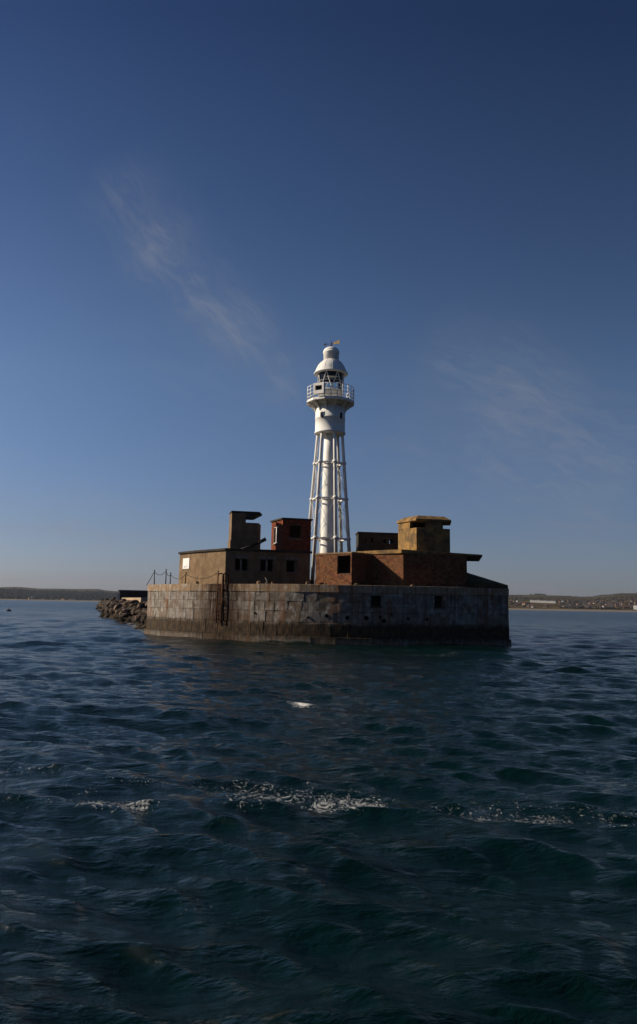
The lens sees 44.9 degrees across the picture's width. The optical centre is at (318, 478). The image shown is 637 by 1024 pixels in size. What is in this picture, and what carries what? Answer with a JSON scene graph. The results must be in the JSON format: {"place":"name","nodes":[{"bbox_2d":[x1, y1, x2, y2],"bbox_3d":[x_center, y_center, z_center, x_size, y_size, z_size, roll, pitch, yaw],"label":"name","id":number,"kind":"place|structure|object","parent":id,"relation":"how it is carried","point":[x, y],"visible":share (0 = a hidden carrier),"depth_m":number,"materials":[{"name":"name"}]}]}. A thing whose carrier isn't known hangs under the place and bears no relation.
{"place":"outdoors","nodes":[
{"label":"outdoors","id":0,"kind":"place"},
{"bbox_2d":[99,599,146,624],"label":"rubble bank","id":1,"kind":"structure","parent":0,"point":[128,607],"depth_m":133.34,"materials":[{"name":"grey stone"}]},
{"bbox_2d":[113,604,121,610],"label":"boulder","id":2,"kind":"object","parent":1,"relation":"on","point":[117,606],"visible":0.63,"depth_m":144.26,"materials":[{"name":"grey stone"}]},
{"bbox_2d":[115,608,123,615],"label":"boulder","id":3,"kind":"object","parent":1,"relation":"on","point":[117,611],"visible":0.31,"depth_m":126.14,"materials":[{"name":"grey stone"}]},
{"bbox_2d":[115,617,124,621],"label":"boulder","id":4,"kind":"object","parent":1,"relation":"on","point":[120,619],"visible":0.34,"depth_m":118.37,"materials":[{"name":"grey stone"}]},
{"bbox_2d":[119,614,127,617],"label":"boulder","id":5,"kind":"object","parent":1,"relation":"on","point":[123,615],"visible":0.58,"depth_m":120.10,"materials":[{"name":"grey stone"}]},
{"bbox_2d":[119,609,131,615],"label":"boulder","id":6,"kind":"object","parent":1,"relation":"on","point":[124,611],"visible":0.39,"depth_m":124.48,"materials":[{"name":"grey stone"}]},
{"bbox_2d":[122,600,130,606],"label":"boulder","id":7,"kind":"object","parent":1,"relation":"on","point":[125,604],"visible":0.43,"depth_m":135.08,"materials":[{"name":"grey stone"}]},
{"bbox_2d":[118,590,147,599],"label":"breakwater shed","id":8,"kind":"structure","parent":1,"relation":"on","point":[132,594],"depth_m":238.32,"materials":[{"name":"metal"}]},
{"bbox_2d":[122,598,147,601],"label":"concrete ledge","id":9,"kind":"object","parent":1,"relation":"on","point":[142,599],"visible":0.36,"depth_m":190.04,"materials":[{"name":"beige concrete"}]},
{"bbox_2d":[131,608,142,614],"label":"boulder","id":10,"kind":"object","parent":1,"relation":"on","point":[136,611],"visible":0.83,"depth_m":118.05,"materials":[{"name":"grey stone"}]},
{"bbox_2d":[134,613,146,622],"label":"boulder","id":11,"kind":"object","parent":1,"relation":"on","point":[137,617],"visible":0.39,"depth_m":102.46,"materials":[{"name":"grey stone"}]},
{"bbox_2d":[137,602,145,607],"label":"boulder","id":12,"kind":"object","parent":1,"relation":"on","point":[141,604],"visible":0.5,"depth_m":120.48,"materials":[{"name":"grey stone"}]},
{"bbox_2d":[140,615,146,622],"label":"boulder","id":13,"kind":"object","parent":1,"relation":"on","point":[143,618],"visible":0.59,"depth_m":100.82,"materials":[{"name":"grey stone"}]},
{"bbox_2d":[270,517,312,550],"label":"brick tower","id":14,"kind":"structure","parent":0,"point":[292,534],"depth_m":73.07,"materials":[{"name":"brick"}]},
{"bbox_2d":[288,524,302,539],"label":"window","id":15,"kind":"structure","parent":14,"relation":"in","point":[289,524],"depth_m":72.85,"materials":[{"name":"wood"}]},
{"bbox_2d":[307,578,316,583],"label":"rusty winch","id":16,"kind":"object","parent":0,"point":[311,581],"visible":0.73,"depth_m":67.88,"materials":[{"name":"metal"}]},
{"bbox_2d":[0,600,636,1023],"bbox_3d":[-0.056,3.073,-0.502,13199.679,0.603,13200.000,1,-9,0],"label":"sea","id":17,"kind":"structure","parent":0,"point":[196,830],"depth_m":10.93,"materials":[{"name":"liquid"}]},
{"bbox_2d":[144,584,511,645],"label":"sea fort wall","id":18,"kind":"structure","parent":17,"relation":"in","point":[378,615],"depth_m":64.36,"materials":[{"name":"stone"}]},
{"bbox_2d":[216,573,228,622],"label":"ladder","id":19,"kind":"object","parent":18,"relation":"attached to","point":[221,598],"depth_m":67.25,"materials":[{"name":"metal"}]},
{"bbox_2d":[178,548,311,583],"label":"corner building","id":20,"kind":"structure","parent":18,"relation":"on","point":[245,566],"depth_m":71.89,"materials":[{"name":"concrete"}]},
{"bbox_2d":[183,558,189,568],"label":"notice board","id":21,"kind":"object","parent":20,"relation":"attached to","point":[186,562],"visible":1,"depth_m":75.87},
{"bbox_2d":[233,558,248,572],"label":"window","id":22,"kind":"structure","parent":20,"relation":"in","point":[236,571],"depth_m":70.96,"materials":[{"name":"wood"}]},
{"bbox_2d":[228,511,261,548],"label":"observation post","id":23,"kind":"object","parent":20,"relation":"on","point":[242,533],"visible":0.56,"depth_m":72.47,"materials":[{"name":"concrete"}]},
{"bbox_2d":[240,538,266,548],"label":"broken pipe","id":24,"kind":"object","parent":20,"relation":"attached to","point":[258,542],"visible":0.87,"depth_m":71.75,"materials":[{"name":"metal"}]},
{"bbox_2d":[259,559,274,573],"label":"window","id":25,"kind":"structure","parent":20,"relation":"in","point":[266,572],"depth_m":71.59,"materials":[{"name":"wood"}]},
{"bbox_2d":[285,560,298,573],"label":"window","id":26,"kind":"structure","parent":20,"relation":"in","point":[286,560],"depth_m":72.16,"materials":[{"name":"concrete"}]},
{"bbox_2d":[307,346,353,578],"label":"lighthouse","id":27,"kind":"object","parent":18,"relation":"on","point":[331,406],"visible":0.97,"depth_m":80.25,"materials":[{"name":"white paint"}]},
{"bbox_2d":[324,340,339,345],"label":"weather vane","id":28,"kind":"object","parent":27,"relation":"on","point":[335,342],"visible":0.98,"depth_m":82.85,"materials":[{"name":"metal"}]},
{"bbox_2d":[315,552,371,584],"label":"brick hut","id":29,"kind":"object","parent":18,"relation":"on","point":[344,568],"visible":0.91,"depth_m":67.35,"materials":[{"name":"brick"}]},
{"bbox_2d":[338,555,350,573],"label":"window","id":30,"kind":"structure","parent":29,"relation":"in","point":[348,555],"depth_m":67.12,"materials":[{"name":"metal"}]},
{"bbox_2d":[355,549,481,586],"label":"blockhouse","id":31,"kind":"structure","parent":18,"relation":"on","point":[400,567],"depth_m":66.16,"materials":[{"name":"red brick"}]},
{"bbox_2d":[355,532,397,550],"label":"roof hut","id":32,"kind":"object","parent":31,"relation":"on","point":[370,541],"visible":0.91,"depth_m":73.31,"materials":[{"name":"brown brick"}]},
{"bbox_2d":[397,515,450,551],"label":"pillbox","id":33,"kind":"structure","parent":31,"relation":"on","point":[424,533],"depth_m":68.30,"materials":[{"name":"concrete"}]},
{"bbox_2d":[467,573,507,587],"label":"sloping rampart","id":34,"kind":"object","parent":18,"relation":"on","point":[475,581],"visible":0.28,"depth_m":66.93,"materials":[{"name":"concrete"}]},
{"bbox_2d":[0,587,636,611],"bbox_3d":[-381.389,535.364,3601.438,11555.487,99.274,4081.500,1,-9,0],"label":"hills","id":35,"kind":"structure","parent":0,"point":[550,607],"depth_m":2712.84,"materials":[{"name":"green plant"}]},
{"bbox_2d":[0,588,117,599],"bbox_3d":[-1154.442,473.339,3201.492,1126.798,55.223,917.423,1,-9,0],"label":"woodland","id":36,"kind":"object","parent":35,"relation":"on","point":[13,593],"visible":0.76,"depth_m":2945.73,"materials":[{"name":"plant"}]},
{"bbox_2d":[508,593,636,608],"bbox_3d":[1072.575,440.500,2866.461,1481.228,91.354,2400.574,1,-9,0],"label":"scrub woodland","id":37,"kind":"object","parent":35,"relation":"on","point":[596,604],"visible":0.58,"depth_m":2153.20,"materials":[{"name":"green plant"}]},
{"bbox_2d":[0,0,636,596],"label":"sky","id":38,"kind":"structure","parent":0,"point":[199,198],"materials":[{"name":"blue"}]}
]}

